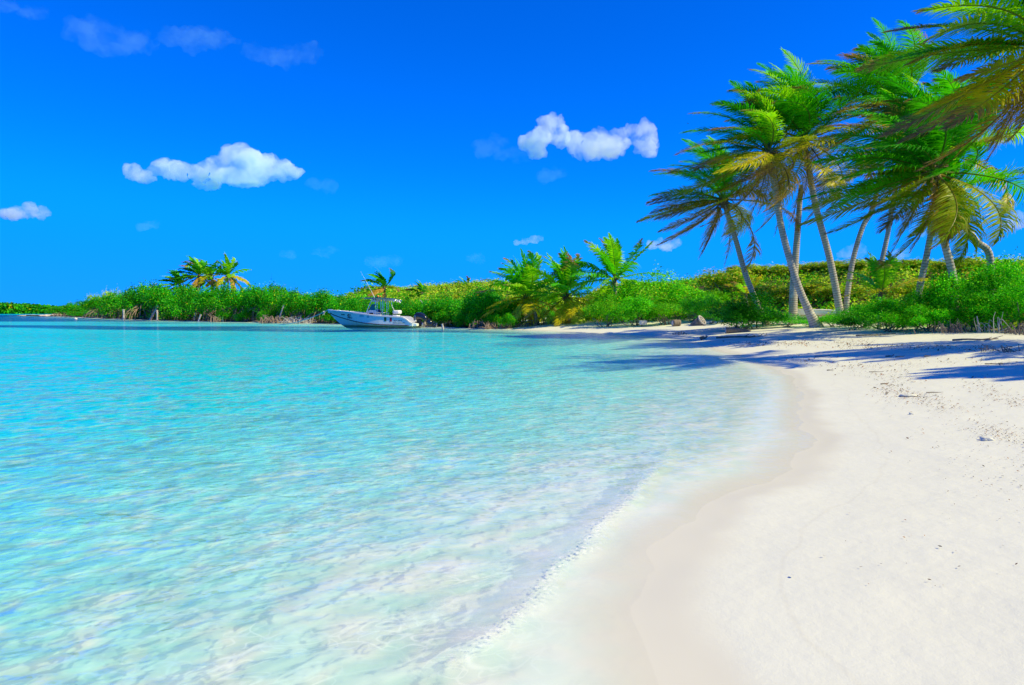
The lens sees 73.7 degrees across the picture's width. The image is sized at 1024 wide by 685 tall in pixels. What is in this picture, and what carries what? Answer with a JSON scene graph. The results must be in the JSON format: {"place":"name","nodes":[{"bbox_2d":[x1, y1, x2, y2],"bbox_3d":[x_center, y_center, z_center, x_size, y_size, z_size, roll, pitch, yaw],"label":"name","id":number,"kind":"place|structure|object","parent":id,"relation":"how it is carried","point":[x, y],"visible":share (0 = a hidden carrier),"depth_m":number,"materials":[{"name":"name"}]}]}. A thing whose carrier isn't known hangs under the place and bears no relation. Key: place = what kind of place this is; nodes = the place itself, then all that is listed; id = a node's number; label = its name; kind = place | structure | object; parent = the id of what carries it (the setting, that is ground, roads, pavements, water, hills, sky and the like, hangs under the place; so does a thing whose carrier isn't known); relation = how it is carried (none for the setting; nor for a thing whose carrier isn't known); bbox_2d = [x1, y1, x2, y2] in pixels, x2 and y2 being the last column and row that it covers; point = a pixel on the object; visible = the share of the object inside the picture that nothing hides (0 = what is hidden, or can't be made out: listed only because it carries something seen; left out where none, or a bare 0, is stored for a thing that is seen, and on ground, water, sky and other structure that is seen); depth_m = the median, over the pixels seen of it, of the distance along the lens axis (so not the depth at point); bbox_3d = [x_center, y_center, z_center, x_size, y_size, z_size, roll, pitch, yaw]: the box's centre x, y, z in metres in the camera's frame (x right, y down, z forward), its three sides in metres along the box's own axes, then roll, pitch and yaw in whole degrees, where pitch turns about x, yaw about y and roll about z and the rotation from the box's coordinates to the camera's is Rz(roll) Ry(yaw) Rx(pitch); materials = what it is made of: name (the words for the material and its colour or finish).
{"place":"outdoors","nodes":[
{"label":"outdoors","id":0,"kind":"place"},
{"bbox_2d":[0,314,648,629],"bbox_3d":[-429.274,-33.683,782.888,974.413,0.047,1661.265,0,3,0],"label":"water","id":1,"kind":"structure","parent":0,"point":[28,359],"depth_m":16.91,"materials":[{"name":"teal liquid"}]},
{"bbox_2d":[328,271,436,329],"bbox_3d":[-11.212,-3.531,58.974,9.889,5.173,2.378,1,3,9],"label":"motorboat","id":2,"kind":"object","parent":1,"relation":"on","point":[371,318],"visible":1,"depth_m":58.34,"materials":[{"name":"white paint"}]},
{"bbox_2d":[0,268,1023,684],"bbox_3d":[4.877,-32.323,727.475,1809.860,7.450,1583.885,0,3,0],"label":"ground","id":3,"kind":"structure","parent":0,"point":[432,540],"depth_m":4.46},
{"bbox_2d":[43,306,67,316],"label":"mangrove tree","id":4,"kind":"object","parent":3,"relation":"on","point":[55,311],"visible":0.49,"depth_m":194.94,"materials":[{"name":"green plant"}]},
{"bbox_2d":[60,299,89,316],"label":"mangrove tree","id":5,"kind":"object","parent":3,"relation":"on","point":[69,307],"visible":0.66,"depth_m":171.65,"materials":[{"name":"green plant"}]},
{"bbox_2d":[73,294,109,318],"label":"mangrove tree","id":6,"kind":"object","parent":3,"relation":"on","point":[93,303],"visible":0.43,"depth_m":146.16,"materials":[{"name":"green plant"}]},
{"bbox_2d":[94,286,143,318],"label":"mangrove tree","id":7,"kind":"object","parent":3,"relation":"on","point":[111,302],"visible":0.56,"depth_m":131.26,"materials":[{"name":"green plant"}]},
{"bbox_2d":[114,278,160,319],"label":"mangrove tree","id":8,"kind":"object","parent":3,"relation":"on","point":[127,302],"visible":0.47,"depth_m":118.60,"materials":[{"name":"green plant"}]},
{"bbox_2d":[138,279,183,319],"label":"mangrove tree","id":9,"kind":"object","parent":3,"relation":"on","point":[157,296],"visible":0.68,"depth_m":107.34,"materials":[{"name":"green plant"}]},
{"bbox_2d":[159,269,196,290],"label":"coconut palm","id":10,"kind":"object","parent":3,"relation":"on","point":[173,280],"visible":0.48,"depth_m":121.34,"materials":[{"name":"green plant"}]},
{"bbox_2d":[160,283,198,319],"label":"mangrove tree","id":11,"kind":"object","parent":3,"relation":"on","point":[176,310],"visible":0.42,"depth_m":102.67,"materials":[{"name":"green plant"}]},
{"bbox_2d":[169,255,218,290],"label":"coconut palm","id":12,"kind":"object","parent":3,"relation":"on","point":[198,267],"visible":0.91,"depth_m":119.20,"materials":[{"name":"green plant"}]},
{"bbox_2d":[178,287,214,320],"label":"mangrove tree","id":13,"kind":"object","parent":3,"relation":"on","point":[188,304],"visible":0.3,"depth_m":98.87,"materials":[{"name":"green plant"}]},
{"bbox_2d":[190,279,234,320],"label":"mangrove tree","id":14,"kind":"object","parent":3,"relation":"on","point":[202,302],"visible":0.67,"depth_m":94.98,"materials":[{"name":"green plant"}]},
{"bbox_2d":[215,307,234,320],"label":"mangrove tree","id":15,"kind":"object","parent":3,"relation":"on","point":[221,313],"visible":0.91,"depth_m":91.00,"materials":[{"name":"green plant"}]},
{"bbox_2d":[204,252,251,289],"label":"coconut palm","id":16,"kind":"object","parent":3,"relation":"on","point":[227,269],"visible":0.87,"depth_m":119.02,"materials":[{"name":"green plant"}]},
{"bbox_2d":[61,281,400,320],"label":"island undergrowth","id":17,"kind":"object","parent":3,"relation":"on","point":[364,284],"visible":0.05,"depth_m":104.78,"materials":[{"name":"green plant"}]},
{"bbox_2d":[212,281,261,320],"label":"mangrove tree","id":18,"kind":"object","parent":3,"relation":"on","point":[235,301],"visible":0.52,"depth_m":91.37,"materials":[{"name":"green plant"}]},
{"bbox_2d":[233,309,257,321],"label":"mangrove tree","id":19,"kind":"object","parent":3,"relation":"on","point":[245,314],"visible":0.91,"depth_m":88.66,"materials":[{"name":"green plant"}]},
{"bbox_2d":[241,281,276,321],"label":"mangrove tree","id":20,"kind":"object","parent":3,"relation":"on","point":[250,300],"visible":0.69,"depth_m":88.53,"materials":[{"name":"green plant"}]},
{"bbox_2d":[256,308,281,321],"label":"mangrove tree","id":21,"kind":"object","parent":3,"relation":"on","point":[271,314],"visible":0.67,"depth_m":85.92,"materials":[{"name":"green plant"}]},
{"bbox_2d":[257,281,282,319],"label":"mangrove tree","id":22,"kind":"object","parent":3,"relation":"on","point":[268,298],"visible":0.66,"depth_m":87.18,"materials":[{"name":"green plant"}]},
{"bbox_2d":[252,314,288,323],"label":"root tangle","id":23,"kind":"object","parent":3,"relation":"on","point":[268,320],"visible":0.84,"depth_m":81.71,"materials":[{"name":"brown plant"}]},
{"bbox_2d":[274,284,302,318],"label":"mangrove tree","id":24,"kind":"object","parent":3,"relation":"on","point":[284,298],"visible":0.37,"depth_m":84.75,"materials":[{"name":"green plant"}]},
{"bbox_2d":[278,316,316,323],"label":"root tangle","id":25,"kind":"object","parent":3,"relation":"on","point":[291,320],"visible":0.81,"depth_m":79.67,"materials":[{"name":"grey wood"}]},
{"bbox_2d":[282,287,321,321],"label":"mangrove tree","id":26,"kind":"object","parent":3,"relation":"on","point":[298,304],"visible":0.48,"depth_m":82.78,"materials":[{"name":"green plant"}]},
{"bbox_2d":[304,286,340,321],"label":"mangrove tree","id":27,"kind":"object","parent":3,"relation":"on","point":[314,306],"visible":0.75,"depth_m":79.99,"materials":[{"name":"green plant"}]},
{"bbox_2d":[321,288,350,322],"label":"mangrove tree","id":28,"kind":"object","parent":3,"relation":"on","point":[335,304],"visible":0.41,"depth_m":76.72,"materials":[{"name":"green plant"}]},
{"bbox_2d":[339,294,366,311],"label":"mangrove tree","id":29,"kind":"object","parent":3,"relation":"on","point":[354,304],"visible":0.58,"depth_m":73.61,"materials":[{"name":"green plant"}]},
{"bbox_2d":[356,296,393,314],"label":"mangrove tree","id":30,"kind":"object","parent":3,"relation":"on","point":[364,308],"visible":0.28,"depth_m":70.43,"materials":[{"name":"green plant"}]},
{"bbox_2d":[358,266,399,302],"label":"coconut palm","id":31,"kind":"object","parent":3,"relation":"on","point":[380,279],"visible":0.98,"depth_m":85.39,"materials":[{"name":"green plant"}]},
{"bbox_2d":[381,297,408,315],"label":"mangrove tree","id":32,"kind":"object","parent":3,"relation":"on","point":[396,304],"visible":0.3,"depth_m":67.21,"materials":[{"name":"green plant"}]},
{"bbox_2d":[396,294,427,317],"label":"mangrove tree","id":33,"kind":"object","parent":3,"relation":"on","point":[410,311],"visible":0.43,"depth_m":64.36,"materials":[{"name":"green plant"}]},
{"bbox_2d":[405,280,427,298],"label":"coconut palm","id":34,"kind":"object","parent":3,"relation":"on","point":[421,287],"visible":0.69,"depth_m":93.56,"materials":[{"name":"green plant"}]},
{"bbox_2d":[421,295,440,321],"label":"mangrove tree","id":35,"kind":"object","parent":3,"relation":"on","point":[426,308],"visible":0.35,"depth_m":61.26,"materials":[{"name":"green plant"}]},
{"bbox_2d":[431,309,451,325],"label":"mangrove tree","id":36,"kind":"object","parent":3,"relation":"on","point":[441,317],"visible":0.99,"depth_m":58.79,"materials":[{"name":"green plant"}]},
{"bbox_2d":[428,292,467,325],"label":"mangrove tree","id":37,"kind":"object","parent":3,"relation":"on","point":[443,304],"visible":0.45,"depth_m":60.02,"materials":[{"name":"green plant"}]},
{"bbox_2d":[249,278,653,321],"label":"hill scrub","id":38,"kind":"object","parent":3,"relation":"on","point":[450,287],"visible":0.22,"depth_m":89.12,"materials":[{"name":"green plant"}]},
{"bbox_2d":[452,308,471,326],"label":"mangrove tree","id":39,"kind":"object","parent":3,"relation":"on","point":[462,318],"visible":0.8,"depth_m":56.51,"materials":[{"name":"green plant"}]},
{"bbox_2d":[448,289,480,324],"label":"mangrove tree","id":40,"kind":"object","parent":3,"relation":"on","point":[456,309],"visible":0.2,"depth_m":58.27,"materials":[{"name":"green plant"}]},
{"bbox_2d":[465,311,487,325],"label":"mangrove tree","id":41,"kind":"object","parent":3,"relation":"on","point":[470,318],"visible":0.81,"depth_m":55.20,"materials":[{"name":"green plant"}]},
{"bbox_2d":[464,282,502,324],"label":"mangrove tree","id":42,"kind":"object","parent":3,"relation":"on","point":[483,300],"visible":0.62,"depth_m":55.98,"materials":[{"name":"green plant"}]},
{"bbox_2d":[482,310,504,326],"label":"mangrove tree","id":43,"kind":"object","parent":3,"relation":"on","point":[493,318],"visible":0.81,"depth_m":53.49,"materials":[{"name":"green plant"}]},
{"bbox_2d":[492,295,522,325],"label":"mangrove tree","id":44,"kind":"object","parent":3,"relation":"on","point":[509,309],"visible":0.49,"depth_m":54.44,"materials":[{"name":"green plant"}]},
{"bbox_2d":[499,313,518,328],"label":"mangrove tree","id":45,"kind":"object","parent":3,"relation":"on","point":[507,319],"visible":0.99,"depth_m":52.12,"materials":[{"name":"green plant"}]},
{"bbox_2d":[473,248,566,327],"bbox_3d":[0.675,-3.497,54.784,7.608,8.118,8.053,0,3,0],"label":"coconut palm","id":46,"kind":"object","parent":3,"relation":"on","point":[521,278],"visible":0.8,"depth_m":54.03,"materials":[{"name":"green plant"}]},
{"bbox_2d":[506,245,606,326],"bbox_3d":[3.745,-3.627,53.716,8.577,7.949,8.042,0,3,0],"label":"coconut palm","id":47,"kind":"object","parent":3,"relation":"on","point":[567,312],"visible":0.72,"depth_m":53.21,"materials":[{"name":"green plant"}]},
{"bbox_2d":[584,296,622,326],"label":"coastal shrub","id":48,"kind":"object","parent":3,"relation":"on","point":[598,309],"visible":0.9,"depth_m":46.84,"materials":[{"name":"green plant"}]},
{"bbox_2d":[558,233,668,299],"bbox_3d":[7.718,-4.841,51.858,7.355,6.741,8.547,2,3,33],"label":"coconut palm","id":49,"kind":"object","parent":3,"relation":"on","point":[610,253],"visible":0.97,"depth_m":51.35,"materials":[{"name":"green plant"}]},
{"bbox_2d":[588,287,644,323],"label":"coastal shrub","id":50,"kind":"object","parent":3,"relation":"on","point":[610,298],"visible":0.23,"depth_m":49.56,"materials":[{"name":"green plant"}]},
{"bbox_2d":[608,294,664,325],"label":"coastal shrub","id":51,"kind":"object","parent":3,"relation":"on","point":[639,304],"visible":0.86,"depth_m":45.17,"materials":[{"name":"green plant"}]},
{"bbox_2d":[605,260,679,320],"bbox_3d":[9.780,-3.697,50.115,5.968,4.664,6.604,1,3,13],"label":"coastal shrub","id":52,"kind":"object","parent":3,"relation":"on","point":[656,297],"visible":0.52,"depth_m":49.24,"materials":[{"name":"green plant"}]},
{"bbox_2d":[639,299,691,324],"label":"coastal shrub","id":53,"kind":"object","parent":3,"relation":"on","point":[659,310],"visible":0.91,"depth_m":44.60,"materials":[{"name":"green plant"}]},
{"bbox_2d":[654,274,719,320],"bbox_3d":[12.423,-3.314,49.072,4.847,3.609,4.525,1,3,28],"label":"coastal shrub","id":54,"kind":"object","parent":3,"relation":"on","point":[684,292],"visible":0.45,"depth_m":48.44,"materials":[{"name":"green plant"}]},
{"bbox_2d":[675,292,723,321],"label":"coastal shrub","id":55,"kind":"object","parent":3,"relation":"on","point":[693,304],"visible":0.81,"depth_m":45.99,"materials":[{"name":"green plant"}]},
{"bbox_2d":[696,287,739,306],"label":"coastal shrub","id":56,"kind":"object","parent":3,"relation":"on","point":[722,296],"visible":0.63,"depth_m":49.32,"materials":[{"name":"green plant"}]},
{"bbox_2d":[637,136,800,325],"bbox_3d":[11.180,-6.038,37.649,7.402,10.764,7.944,-2,3,-43],"label":"coconut palm","id":57,"kind":"object","parent":3,"relation":"on","point":[721,200],"visible":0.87,"depth_m":37.22,"materials":[{"name":"green plant"}]},
{"bbox_2d":[694,265,758,294],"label":"sea grape bush","id":58,"kind":"object","parent":3,"relation":"on","point":[718,279],"visible":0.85,"depth_m":51.75,"materials":[{"name":"green plant"}]},
{"bbox_2d":[725,327,750,332],"bbox_3d":[11.255,-0.608,33.983,1.255,0.340,0.340,0,3,4],"label":"cut log","id":59,"kind":"object","parent":3,"relation":"on","point":[732,330],"visible":0.88,"depth_m":33.89,"materials":[{"name":"grey wood"}]},
{"bbox_2d":[724,275,761,298],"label":"coconut palm","id":60,"kind":"object","parent":3,"relation":"on","point":[740,286],"visible":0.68,"depth_m":41.77,"materials":[{"name":"green plant"}]},
{"bbox_2d":[719,303,767,328],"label":"leafy bush","id":61,"kind":"object","parent":3,"relation":"on","point":[739,315],"visible":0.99,"depth_m":35.20,"materials":[{"name":"green plant"}]},
{"bbox_2d":[722,262,770,274],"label":"sea grape bush","id":62,"kind":"object","parent":3,"relation":"on","point":[754,265],"visible":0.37,"depth_m":53.94,"materials":[{"name":"green plant"}]},
{"bbox_2d":[705,285,793,328],"bbox_3d":[12.703,-1.861,36.751,4.443,2.455,4.078,0,3,8],"label":"leafy bush","id":63,"kind":"object","parent":3,"relation":"on","point":[739,305],"visible":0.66,"depth_m":35.89,"materials":[{"name":"green plant"}]},
{"bbox_2d":[668,64,849,327],"bbox_3d":[11.786,-6.777,32.754,8.180,12.601,8.037,2,3,34],"label":"coconut palm","id":64,"kind":"object","parent":3,"relation":"on","point":[761,115],"visible":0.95,"depth_m":32.10,"materials":[{"name":"green plant"}]},
{"bbox_2d":[737,282,788,302],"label":"sea grape bush","id":65,"kind":"object","parent":3,"relation":"on","point":[768,288],"visible":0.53,"depth_m":45.22,"materials":[{"name":"green plant"}]},
{"bbox_2d":[769,313,807,326],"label":"coastal shrub","id":66,"kind":"object","parent":3,"relation":"on","point":[791,320],"visible":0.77,"depth_m":34.99,"materials":[{"name":"green plant"}]},
{"bbox_2d":[766,261,822,272],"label":"sea grape bush","id":67,"kind":"object","parent":3,"relation":"on","point":[782,268],"visible":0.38,"depth_m":51.40,"materials":[{"name":"green plant"}]},
{"bbox_2d":[707,47,882,324],"bbox_3d":[13.645,-7.447,33.922,8.133,13.424,8.376,2,4,44],"label":"coconut palm","id":68,"kind":"object","parent":3,"relation":"on","point":[783,102],"visible":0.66,"depth_m":32.68,"materials":[{"name":"green plant"}]},
{"bbox_2d":[788,185,802,324],"bbox_3d":[15.068,-4.659,36.544,0.649,7.591,1.220,2,3,35],"label":"trunk","id":69,"kind":"object","parent":3,"relation":"on","point":[793,302],"visible":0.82,"depth_m":36.70,"materials":[{"name":"grey plant"}]},
{"bbox_2d":[779,279,841,296],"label":"sea grape bush","id":70,"kind":"object","parent":3,"relation":"on","point":[809,287],"visible":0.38,"depth_m":43.42,"materials":[{"name":"green plant"}]},
{"bbox_2d":[798,309,835,319],"bbox_3d":[16.714,-1.541,37.492,2.731,0.616,1.410,0,3,4],"label":"skiff","id":71,"kind":"object","parent":3,"relation":"on","point":[820,313],"visible":0.37,"depth_m":36.86,"materials":[{"name":"white paint"}]},
{"bbox_2d":[798,261,837,272],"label":"sea grape bush","id":72,"kind":"object","parent":3,"relation":"on","point":[808,266],"visible":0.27,"depth_m":49.48,"materials":[{"name":"green plant"}]},
{"bbox_2d":[622,250,1023,331],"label":"dune scrub","id":73,"kind":"object","parent":3,"relation":"on","point":[825,271],"visible":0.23,"depth_m":43.41,"materials":[{"name":"green plant"}]},
{"bbox_2d":[813,258,864,270],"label":"sea grape bush","id":74,"kind":"object","parent":3,"relation":"on","point":[839,263],"visible":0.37,"depth_m":47.43,"materials":[{"name":"green plant"}]},
{"bbox_2d":[812,283,873,299],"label":"sea grape bush","id":75,"kind":"object","parent":3,"relation":"on","point":[828,289],"visible":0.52,"depth_m":40.78,"materials":[{"name":"green plant"}]},
{"bbox_2d":[827,300,876,327],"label":"coastal shrub","id":76,"kind":"object","parent":3,"relation":"on","point":[838,317],"visible":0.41,"depth_m":30.12,"materials":[{"name":"green plant"}]},
{"bbox_2d":[836,310,872,329],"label":"leafy bush","id":77,"kind":"object","parent":3,"relation":"on","point":[848,323],"visible":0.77,"depth_m":28.94,"materials":[{"name":"green plant"}]},
{"bbox_2d":[721,339,1023,585],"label":"beach litter","id":78,"kind":"object","parent":3,"relation":"on","point":[889,385],"visible":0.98,"depth_m":11.97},
{"bbox_2d":[833,100,912,264],"bbox_3d":[23.042,-9.345,41.562,7.086,11.357,7.141,2,3,34],"label":"coconut palm","id":79,"kind":"object","parent":3,"relation":"on","point":[885,243],"visible":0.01,"depth_m":41.67,"materials":[{"name":"green plant"}]},
{"bbox_2d":[785,17,971,315],"bbox_3d":[17.484,-8.300,33.956,8.286,15.009,8.680,0,3,0],"label":"coconut palm","id":80,"kind":"object","parent":3,"relation":"on","point":[873,94],"visible":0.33,"depth_m":32.90,"materials":[{"name":"green plant"}]},
{"bbox_2d":[842,250,928,328],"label":"coconut palm","id":81,"kind":"object","parent":3,"relation":"on","point":[881,275],"visible":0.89,"depth_m":28.07,"materials":[{"name":"green plant"}]},
{"bbox_2d":[849,291,921,330],"bbox_3d":[14.867,-1.234,26.900,2.710,1.644,2.751,0,3,3],"label":"coastal shrub","id":82,"kind":"object","parent":3,"relation":"on","point":[888,304],"visible":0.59,"depth_m":26.71,"materials":[{"name":"green plant"}]},
{"bbox_2d":[863,309,921,331],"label":"coastal shrub","id":83,"kind":"object","parent":3,"relation":"on","point":[889,318],"visible":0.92,"depth_m":25.31,"materials":[{"name":"green plant"}]},
{"bbox_2d":[882,277,932,300],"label":"sea grape bush","id":84,"kind":"object","parent":3,"relation":"on","point":[901,290],"visible":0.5,"depth_m":35.43,"materials":[{"name":"green plant"}]},
{"bbox_2d":[795,68,1023,328],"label":"coconut palm","id":85,"kind":"object","parent":3,"relation":"on","point":[951,222],"visible":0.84,"depth_m":24.32,"materials":[{"name":"green plant"}]},
{"bbox_2d":[894,282,959,328],"bbox_3d":[15.701,-1.359,25.901,2.508,1.903,2.353,1,3,11],"label":"coastal shrub","id":86,"kind":"object","parent":3,"relation":"on","point":[917,298],"visible":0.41,"depth_m":25.63,"materials":[{"name":"green plant"}]},
{"bbox_2d":[841,73,1023,323],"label":"coconut palm","id":87,"kind":"object","parent":3,"relation":"on","point":[925,262],"visible":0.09,"depth_m":27.25,"materials":[{"name":"green plant"}]},
{"bbox_2d":[901,300,968,331],"bbox_3d":[14.898,-0.910,24.056,2.082,1.172,2.057,1,3,27],"label":"coastal shrub","id":88,"kind":"object","parent":3,"relation":"on","point":[922,319],"visible":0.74,"depth_m":23.80,"materials":[{"name":"green plant"}]},
{"bbox_2d":[852,136,1023,294],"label":"coconut palm","id":89,"kind":"object","parent":3,"relation":"on","point":[975,156],"visible":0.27,"depth_m":25.20,"materials":[{"name":"green plant"}]},
{"bbox_2d":[854,0,1023,171],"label":"coconut palm","id":90,"kind":"object","parent":3,"relation":"on","point":[982,88],"visible":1,"depth_m":16.02,"materials":[{"name":"green plant"}]},
{"bbox_2d":[931,318,972,333],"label":"dead twigs","id":91,"kind":"object","parent":3,"relation":"on","point":[942,325],"visible":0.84,"depth_m":22.37,"materials":[{"name":"grey wood"}]},
{"bbox_2d":[927,256,986,274],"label":"sea grape bush","id":92,"kind":"object","parent":3,"relation":"on","point":[938,265],"visible":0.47,"depth_m":37.83,"materials":[{"name":"green plant"}]},
{"bbox_2d":[916,260,1000,326],"bbox_3d":[16.257,-1.712,24.922,2.790,2.666,2.856,2,3,41],"label":"coastal shrub","id":93,"kind":"object","parent":3,"relation":"on","point":[942,292],"visible":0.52,"depth_m":24.65,"materials":[{"name":"green plant"}]},
{"bbox_2d":[931,289,1015,331],"bbox_3d":[15.709,-1.033,23.010,2.185,1.485,2.643,-1,3,-24],"label":"coastal shrub","id":94,"kind":"object","parent":3,"relation":"on","point":[964,305],"visible":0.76,"depth_m":22.62,"materials":[{"name":"green plant"}]},
{"bbox_2d":[947,247,1023,328],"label":"coastal shrub","id":95,"kind":"object","parent":3,"relation":"on","point":[995,276],"visible":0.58,"depth_m":23.12,"materials":[{"name":"green plant"}]},
{"bbox_2d":[974,312,1009,333],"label":"dead twigs","id":96,"kind":"object","parent":3,"relation":"on","point":[980,329],"visible":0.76,"depth_m":21.48,"materials":[{"name":"grey wood"}]},
{"bbox_2d":[967,272,1023,328],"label":"coastal shrub","id":97,"kind":"object","parent":3,"relation":"on","point":[1016,298],"visible":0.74,"depth_m":21.96,"materials":[{"name":"green plant"}]},
{"bbox_2d":[993,321,1023,334],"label":"dead twigs","id":98,"kind":"object","parent":3,"relation":"on","point":[1018,330],"visible":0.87,"depth_m":20.50,"materials":[{"name":"grey wood"}]},
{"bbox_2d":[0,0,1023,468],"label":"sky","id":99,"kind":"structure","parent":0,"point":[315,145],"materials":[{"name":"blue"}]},
{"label":"far ground","id":100,"kind":"structure","parent":0,"visible":0},
{"bbox_2d":[0,301,63,313],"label":"woodland","id":101,"kind":"object","parent":100,"relation":"on","point":[11,307],"visible":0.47,"depth_m":454.99,"materials":[{"name":"green plant"}]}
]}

